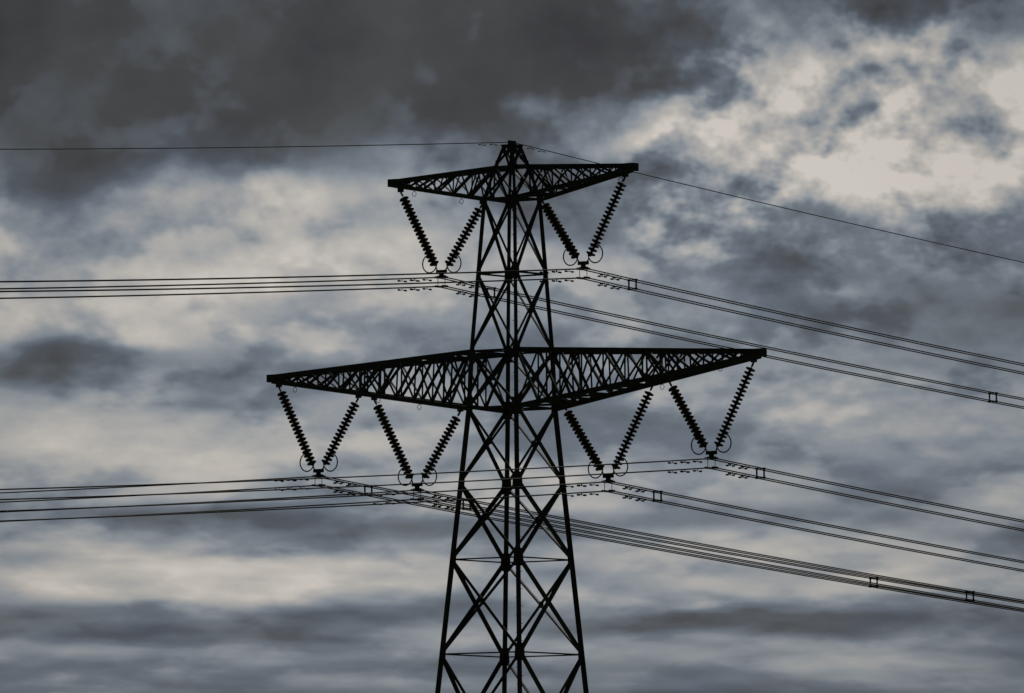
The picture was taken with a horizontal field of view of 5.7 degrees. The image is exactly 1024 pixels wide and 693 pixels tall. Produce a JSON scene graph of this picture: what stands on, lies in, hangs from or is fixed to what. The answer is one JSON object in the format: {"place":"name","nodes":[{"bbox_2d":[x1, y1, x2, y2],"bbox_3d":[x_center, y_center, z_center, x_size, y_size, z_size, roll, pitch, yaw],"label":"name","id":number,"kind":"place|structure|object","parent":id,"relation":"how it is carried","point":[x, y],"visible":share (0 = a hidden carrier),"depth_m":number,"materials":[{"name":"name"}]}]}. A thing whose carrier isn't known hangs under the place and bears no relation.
{"place":"outdoors","nodes":[
{"label":"outdoors","id":0,"kind":"place"},
{"bbox_2d":[0,0,1023,692],"label":"sky","id":1,"kind":"structure","parent":0,"point":[903,117],"materials":[{"name":"grey"}]},
{"label":"grass field","id":2,"kind":"structure","parent":0,"visible":0},
{"bbox_2d":[266,144,766,692],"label":"transmission tower","id":3,"kind":"structure","parent":2,"relation":"on","point":[518,406],"depth_m":450.62,"materials":[{"name":"metal"}]},
{"bbox_2d":[0,142,1023,262],"bbox_3d":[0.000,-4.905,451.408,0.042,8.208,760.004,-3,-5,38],"label":"earth wire","id":4,"kind":"object","parent":3,"relation":"attached to","point":[497,142],"visible":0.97,"depth_m":449.93,"materials":[{"name":"grey metal"}]},
{"bbox_2d":[275,140,997,675],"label":"power line fittings","id":5,"kind":"object","parent":3,"relation":"attached to","point":[609,476],"visible":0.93,"depth_m":450.37,"materials":[{"name":"metal"}]},
{"bbox_2d":[0,485,1022,610],"bbox_3d":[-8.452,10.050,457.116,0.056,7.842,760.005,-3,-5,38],"label":"conductor","id":6,"kind":"object","parent":5,"relation":"attached to","point":[520,523],"visible":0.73,"depth_m":470.50,"materials":[{"name":"grey metal"}]},
{"bbox_2d":[0,467,1023,529],"bbox_3d":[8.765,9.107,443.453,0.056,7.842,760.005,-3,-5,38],"label":"conductor","id":7,"kind":"object","parent":5,"relation":"attached to","point":[501,479],"visible":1,"depth_m":431.70,"materials":[{"name":"grey metal"}]},
{"bbox_2d":[0,458,1023,520],"bbox_3d":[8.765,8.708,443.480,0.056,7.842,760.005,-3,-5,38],"label":"conductor","id":8,"kind":"object","parent":5,"relation":"attached to","point":[497,470],"visible":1,"depth_m":431.44,"materials":[{"name":"grey metal"}]},
{"bbox_2d":[0,481,1023,561],"bbox_3d":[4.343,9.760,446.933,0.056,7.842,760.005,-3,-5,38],"label":"conductor","id":9,"kind":"object","parent":5,"relation":"attached to","point":[500,488],"visible":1,"depth_m":440.65,"materials":[{"name":"grey metal"}]},
{"bbox_2d":[0,277,1023,372],"bbox_3d":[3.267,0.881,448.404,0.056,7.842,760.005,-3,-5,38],"label":"conductor","id":10,"kind":"object","parent":5,"relation":"attached to","point":[494,281],"visible":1,"depth_m":443.25,"materials":[{"name":"grey metal"}]},
{"bbox_2d":[0,490,1023,570],"bbox_3d":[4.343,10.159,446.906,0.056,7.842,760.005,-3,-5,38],"label":"conductor","id":11,"kind":"object","parent":5,"relation":"attached to","point":[495,498],"visible":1,"depth_m":440.56,"materials":[{"name":"grey metal"}]},
{"bbox_2d":[0,268,1023,363],"bbox_3d":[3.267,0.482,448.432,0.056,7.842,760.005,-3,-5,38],"label":"conductor","id":12,"kind":"object","parent":5,"relation":"attached to","point":[500,271],"visible":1,"depth_m":443.34,"materials":[{"name":"grey metal"}]},
{"bbox_2d":[0,277,1023,398],"bbox_3d":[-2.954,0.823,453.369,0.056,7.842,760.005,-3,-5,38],"label":"conductor","id":13,"kind":"object","parent":5,"relation":"attached to","point":[503,290],"visible":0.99,"depth_m":456.29,"materials":[{"name":"grey metal"}]},
{"bbox_2d":[0,286,1023,406],"bbox_3d":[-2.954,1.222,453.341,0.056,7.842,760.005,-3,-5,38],"label":"conductor","id":14,"kind":"object","parent":5,"relation":"attached to","point":[493,297],"visible":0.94,"depth_m":454.44,"materials":[{"name":"grey metal"}]},
{"bbox_2d":[0,476,1023,602],"bbox_3d":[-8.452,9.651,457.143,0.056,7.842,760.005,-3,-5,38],"label":"conductor","id":15,"kind":"object","parent":5,"relation":"attached to","point":[523,515],"visible":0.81,"depth_m":471.36,"materials":[{"name":"grey metal"}]},
{"bbox_2d":[0,490,1023,600],"bbox_3d":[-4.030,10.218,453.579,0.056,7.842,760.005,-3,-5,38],"label":"conductor","id":16,"kind":"object","parent":5,"relation":"attached to","point":[590,523],"visible":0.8,"depth_m":464.77,"materials":[{"name":"grey metal"}]},
{"bbox_2d":[0,278,1023,400],"bbox_3d":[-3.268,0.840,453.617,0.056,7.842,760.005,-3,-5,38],"label":"conductor","id":17,"kind":"object","parent":5,"relation":"attached to","point":[674,329],"visible":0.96,"depth_m":469.27,"materials":[{"name":"grey metal"}]},
{"bbox_2d":[0,269,1023,365],"bbox_3d":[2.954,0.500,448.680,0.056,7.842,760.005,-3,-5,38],"label":"conductor","id":18,"kind":"object","parent":5,"relation":"attached to","point":[685,293],"visible":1,"depth_m":458.37,"materials":[{"name":"grey metal"}]},
{"bbox_2d":[4,491,1023,571],"bbox_3d":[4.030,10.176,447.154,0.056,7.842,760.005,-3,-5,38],"label":"conductor","id":19,"kind":"object","parent":5,"relation":"attached to","point":[795,529],"visible":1,"depth_m":458.79,"materials":[{"name":"grey metal"}]},
{"bbox_2d":[5,499,1023,608],"bbox_3d":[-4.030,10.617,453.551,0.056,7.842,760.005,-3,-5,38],"label":"conductor","id":20,"kind":"object","parent":5,"relation":"attached to","point":[580,530],"visible":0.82,"depth_m":464.02,"materials":[{"name":"grey metal"}]},
{"bbox_2d":[277,182,754,478],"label":"insulator strings","id":21,"kind":"object","parent":5,"relation":"attached to","point":[550,214],"visible":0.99,"depth_m":450.24,"materials":[{"name":"ceramic"}]},
{"bbox_2d":[8,481,1023,562],"bbox_3d":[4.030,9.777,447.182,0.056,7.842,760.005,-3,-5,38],"label":"conductor","id":22,"kind":"object","parent":5,"relation":"attached to","point":[797,520],"visible":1,"depth_m":459.10,"materials":[{"name":"grey metal"}]},
{"bbox_2d":[18,287,1023,408],"bbox_3d":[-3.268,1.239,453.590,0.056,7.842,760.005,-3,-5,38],"label":"conductor","id":23,"kind":"object","parent":5,"relation":"attached to","point":[669,337],"visible":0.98,"depth_m":467.83,"materials":[{"name":"grey metal"}]},
{"bbox_2d":[22,458,1023,522],"bbox_3d":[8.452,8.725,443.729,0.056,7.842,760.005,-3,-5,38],"label":"conductor","id":24,"kind":"object","parent":5,"relation":"attached to","point":[821,482],"visible":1,"depth_m":452.38,"materials":[{"name":"grey metal"}]},
{"bbox_2d":[23,485,1023,611],"bbox_3d":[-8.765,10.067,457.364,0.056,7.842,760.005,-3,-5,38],"label":"conductor","id":25,"kind":"object","parent":5,"relation":"attached to","point":[689,555],"visible":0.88,"depth_m":479.76,"materials":[{"name":"grey metal"}]},
{"bbox_2d":[25,467,1023,531],"bbox_3d":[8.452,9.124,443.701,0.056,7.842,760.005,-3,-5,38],"label":"conductor","id":26,"kind":"object","parent":5,"relation":"attached to","point":[830,493],"visible":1,"depth_m":452.45,"materials":[{"name":"grey metal"}]},
{"bbox_2d":[38,476,1023,603],"bbox_3d":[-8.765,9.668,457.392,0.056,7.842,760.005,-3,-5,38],"label":"conductor","id":27,"kind":"object","parent":5,"relation":"attached to","point":[695,547],"visible":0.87,"depth_m":479.99,"materials":[{"name":"grey metal"}]},
{"bbox_2d":[44,278,1023,374],"bbox_3d":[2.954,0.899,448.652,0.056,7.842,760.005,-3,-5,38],"label":"conductor","id":28,"kind":"object","parent":5,"relation":"attached to","point":[690,303],"visible":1,"depth_m":458.36,"materials":[{"name":"grey metal"}]},
{"bbox_2d":[93,499,1023,610],"bbox_3d":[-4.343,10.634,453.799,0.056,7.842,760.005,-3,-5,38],"label":"conductor","id":29,"kind":"object","parent":5,"relation":"attached to","point":[722,558],"visible":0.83,"depth_m":472.21,"materials":[{"name":"grey metal"}]},
{"bbox_2d":[127,490,1023,601],"bbox_3d":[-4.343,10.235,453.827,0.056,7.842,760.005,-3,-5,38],"label":"conductor","id":30,"kind":"object","parent":5,"relation":"attached to","point":[731,550],"visible":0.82,"depth_m":472.60,"materials":[{"name":"grey metal"}]}
]}

